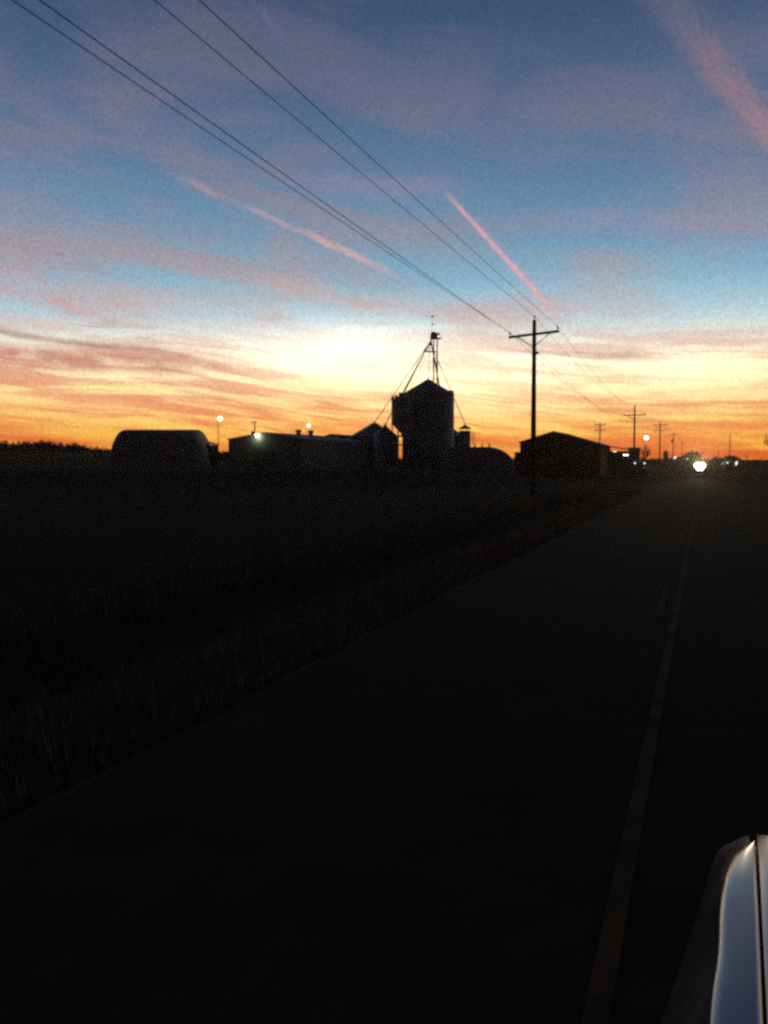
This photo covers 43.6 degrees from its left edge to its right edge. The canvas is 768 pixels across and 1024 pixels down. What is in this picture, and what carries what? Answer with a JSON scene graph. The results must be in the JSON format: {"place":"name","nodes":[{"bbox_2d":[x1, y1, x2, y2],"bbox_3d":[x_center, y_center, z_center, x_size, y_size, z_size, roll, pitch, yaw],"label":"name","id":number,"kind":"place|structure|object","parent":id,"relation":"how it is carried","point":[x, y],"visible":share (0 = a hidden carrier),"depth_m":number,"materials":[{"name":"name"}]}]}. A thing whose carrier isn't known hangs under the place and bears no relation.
{"place":"outdoors","nodes":[
{"label":"outdoors","id":0,"kind":"place"},
{"bbox_2d":[108,430,219,467],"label":"hoop barn","id":1,"kind":"structure","parent":0,"point":[162,449],"depth_m":167.72,"materials":[{"name":"fabric"}]},
{"bbox_2d":[0,488,645,814],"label":"grass","id":2,"kind":"structure","parent":0,"point":[616,495],"depth_m":15.32,"materials":[{"name":"brown plant"}]},
{"bbox_2d":[0,466,767,1023],"bbox_3d":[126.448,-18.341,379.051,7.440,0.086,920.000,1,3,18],"label":"road","id":3,"kind":"structure","parent":0,"point":[530,786],"depth_m":5.81,"materials":[{"name":"grey asphalt"}]},
{"bbox_2d":[693,462,705,473],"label":"oncoming car","id":4,"kind":"object","parent":3,"relation":"on","point":[699,466],"visible":1,"depth_m":149.86,"materials":[{"name":"paint"}]},
{"bbox_2d":[660,835,767,1023],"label":"pickup truck","id":5,"kind":"object","parent":3,"relation":"on","point":[721,976],"visible":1,"depth_m":2.23,"materials":[{"name":"paint"}]},
{"bbox_2d":[0,451,767,822],"bbox_3d":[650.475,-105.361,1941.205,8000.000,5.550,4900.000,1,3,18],"label":"ground","id":6,"kind":"structure","parent":0,"point":[92,521],"depth_m":20.77,"materials":[{"name":"soil"}]},
{"bbox_2d":[0,442,228,460],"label":"treeline","id":7,"kind":"object","parent":6,"relation":"on","point":[40,447],"visible":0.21,"depth_m":331.42,"materials":[{"name":"black plant"}]},
{"bbox_2d":[218,416,221,466],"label":"yard light","id":8,"kind":"object","parent":6,"relation":"on","point":[219,417],"visible":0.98,"depth_m":171.54,"materials":[{"name":"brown wood"}]},
{"bbox_2d":[251,420,256,433],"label":"utility pole","id":9,"kind":"object","parent":6,"relation":"on","point":[253,432],"visible":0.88,"depth_m":204.20,"materials":[{"name":"brown wood"}]},
{"bbox_2d":[227,429,366,466],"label":"livestock barn","id":10,"kind":"structure","parent":6,"relation":"on","point":[269,449],"depth_m":166.06,"materials":[{"name":"metal"}]},
{"bbox_2d":[254,451,273,466],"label":"door","id":11,"kind":"structure","parent":10,"relation":"in","point":[262,458],"depth_m":164.67,"materials":[{"name":"paint"}]},
{"bbox_2d":[325,434,357,439],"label":"shed","id":12,"kind":"structure","parent":6,"relation":"on","point":[353,437],"depth_m":204.34,"materials":[{"name":"metal"}]},
{"bbox_2d":[222,457,514,466],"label":"brush line","id":13,"kind":"object","parent":6,"relation":"on","point":[226,459],"visible":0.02,"depth_m":303.13,"materials":[{"name":"black plant"}]},
{"bbox_2d":[353,421,397,466],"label":"grain bin","id":14,"kind":"object","parent":6,"relation":"on","point":[367,433],"visible":0.41,"depth_m":202.79,"materials":[{"name":"metal"}]},
{"bbox_2d":[374,423,397,466],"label":"grain bin","id":15,"kind":"object","parent":6,"relation":"on","point":[382,446],"visible":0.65,"depth_m":197.70,"materials":[{"name":"metal"}]},
{"bbox_2d":[391,392,413,467],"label":"hopper bin","id":16,"kind":"object","parent":6,"relation":"on","point":[402,413],"visible":0.91,"depth_m":196.49,"materials":[{"name":"metal"}]},
{"bbox_2d":[375,315,464,422],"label":"bucket elevator","id":17,"kind":"object","parent":6,"relation":"on","point":[433,336],"visible":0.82,"depth_m":207.83,"materials":[{"name":"metal"}]},
{"bbox_2d":[402,378,454,469],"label":"grain bin","id":18,"kind":"object","parent":6,"relation":"on","point":[433,421],"visible":0.84,"depth_m":199.45,"materials":[{"name":"metal"}]},
{"bbox_2d":[431,460,435,468],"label":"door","id":19,"kind":"structure","parent":18,"relation":"in","point":[433,462],"depth_m":199.27,"materials":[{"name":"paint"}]},
{"bbox_2d":[454,429,458,446],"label":"pit shed","id":20,"kind":"structure","parent":6,"relation":"on","point":[456,438],"depth_m":212.66,"materials":[{"name":"metal"}]},
{"bbox_2d":[458,424,474,446],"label":"tank","id":21,"kind":"object","parent":6,"relation":"on","point":[464,438],"visible":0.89,"depth_m":196.52,"materials":[{"name":"metal"}]},
{"bbox_2d":[443,444,514,471],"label":"round shed","id":22,"kind":"structure","parent":6,"relation":"on","point":[476,459],"depth_m":182.37,"materials":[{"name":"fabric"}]},
{"bbox_2d":[509,315,558,495],"bbox_3d":[9.297,-6.466,59.696,3.122,11.456,0.455,1,3,18],"label":"utility pole","id":23,"kind":"object","parent":6,"relation":"on","point":[533,334],"visible":0.91,"depth_m":59.61,"materials":[{"name":"brown wood"}]},
{"bbox_2d":[12,0,675,441],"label":"power line","id":24,"kind":"object","parent":23,"relation":"attached to","point":[226,144],"visible":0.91,"depth_m":23.54,"materials":[{"name":"metal"}]},
{"bbox_2d":[39,0,681,445],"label":"power line","id":25,"kind":"object","parent":23,"relation":"attached to","point":[253,152],"visible":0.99,"depth_m":20.93,"materials":[{"name":"metal"}]},
{"bbox_2d":[154,0,643,413],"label":"power line","id":26,"kind":"object","parent":23,"relation":"attached to","point":[334,150],"visible":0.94,"depth_m":25.81,"materials":[{"name":"metal"}]},
{"bbox_2d":[199,0,672,432],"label":"power line","id":27,"kind":"object","parent":23,"relation":"attached to","point":[365,152],"visible":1,"depth_m":24.21,"materials":[{"name":"metal"}]},
{"bbox_2d":[514,431,627,474],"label":"lean to barn","id":28,"kind":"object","parent":6,"relation":"on","point":[559,453],"visible":0.55,"depth_m":139.71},
{"bbox_2d":[540,448,566,474],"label":"door","id":29,"kind":"structure","parent":28,"relation":"in","point":[552,460],"depth_m":139.76,"materials":[{"name":"paint"}]},
{"bbox_2d":[594,423,605,442],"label":"utility pole","id":30,"kind":"object","parent":6,"relation":"on","point":[600,424],"visible":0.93,"depth_m":224.25,"materials":[{"name":"brown wood"}]},
{"bbox_2d":[627,447,639,475],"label":"upright tank","id":31,"kind":"object","parent":6,"relation":"on","point":[633,453],"visible":0.52,"depth_m":131.14,"materials":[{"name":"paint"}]},
{"bbox_2d":[623,404,645,446],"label":"utility pole","id":32,"kind":"object","parent":6,"relation":"on","point":[634,415],"visible":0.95,"depth_m":153.37,"materials":[{"name":"brown wood"}]},
{"bbox_2d":[624,461,646,476],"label":"parked truck","id":33,"kind":"object","parent":6,"relation":"on","point":[637,468],"visible":1,"depth_m":122.70,"materials":[{"name":"paint"}]},
{"bbox_2d":[640,444,650,466],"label":"bare tree","id":34,"kind":"object","parent":6,"relation":"on","point":[646,452],"visible":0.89,"depth_m":164.47,"materials":[{"name":"brown plant"}]},
{"bbox_2d":[647,457,662,465],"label":"shrub","id":35,"kind":"object","parent":6,"relation":"on","point":[654,461],"visible":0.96,"depth_m":327.62,"materials":[{"name":"black plant"}]},
{"bbox_2d":[653,423,665,469],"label":"utility pole","id":36,"kind":"object","parent":6,"relation":"on","point":[660,430],"visible":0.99,"depth_m":221.34,"materials":[{"name":"brown wood"}]},
{"bbox_2d":[663,450,667,467],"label":"round topped tank","id":37,"kind":"object","parent":6,"relation":"on","point":[665,458],"visible":0.94,"depth_m":259.05,"materials":[{"name":"metal"}]},
{"bbox_2d":[671,434,673,466],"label":"utility pole","id":38,"kind":"object","parent":6,"relation":"on","point":[672,441],"visible":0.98,"depth_m":314.14,"materials":[{"name":"brown wood"}]},
{"bbox_2d":[668,456,694,466],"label":"shed","id":39,"kind":"structure","parent":6,"relation":"on","point":[680,461],"depth_m":328.01,"materials":[{"name":"metal"}]},
{"bbox_2d":[682,450,703,459],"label":"round tree","id":40,"kind":"object","parent":6,"relation":"on","point":[696,455],"visible":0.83,"depth_m":376.96,"materials":[{"name":"plant"}]},
{"bbox_2d":[646,458,767,465],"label":"hedge line","id":41,"kind":"object","parent":6,"relation":"on","point":[742,462],"visible":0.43,"depth_m":367.64,"materials":[{"name":"black plant"}]},
{"bbox_2d":[711,456,723,460],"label":"shrub","id":42,"kind":"object","parent":6,"relation":"on","point":[716,458],"visible":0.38,"depth_m":398.40,"materials":[{"name":"brown plant"}]},
{"bbox_2d":[719,461,737,470],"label":"parked car","id":43,"kind":"object","parent":6,"relation":"on","point":[726,465],"visible":1,"depth_m":195.77,"materials":[{"name":"paint"}]},
{"bbox_2d":[722,455,742,460],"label":"shrub","id":44,"kind":"object","parent":6,"relation":"on","point":[731,457],"visible":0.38,"depth_m":418.19,"materials":[{"name":"black plant"}]},
{"bbox_2d":[0,0,767,459],"label":"sky","id":45,"kind":"structure","parent":0,"point":[607,160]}
]}

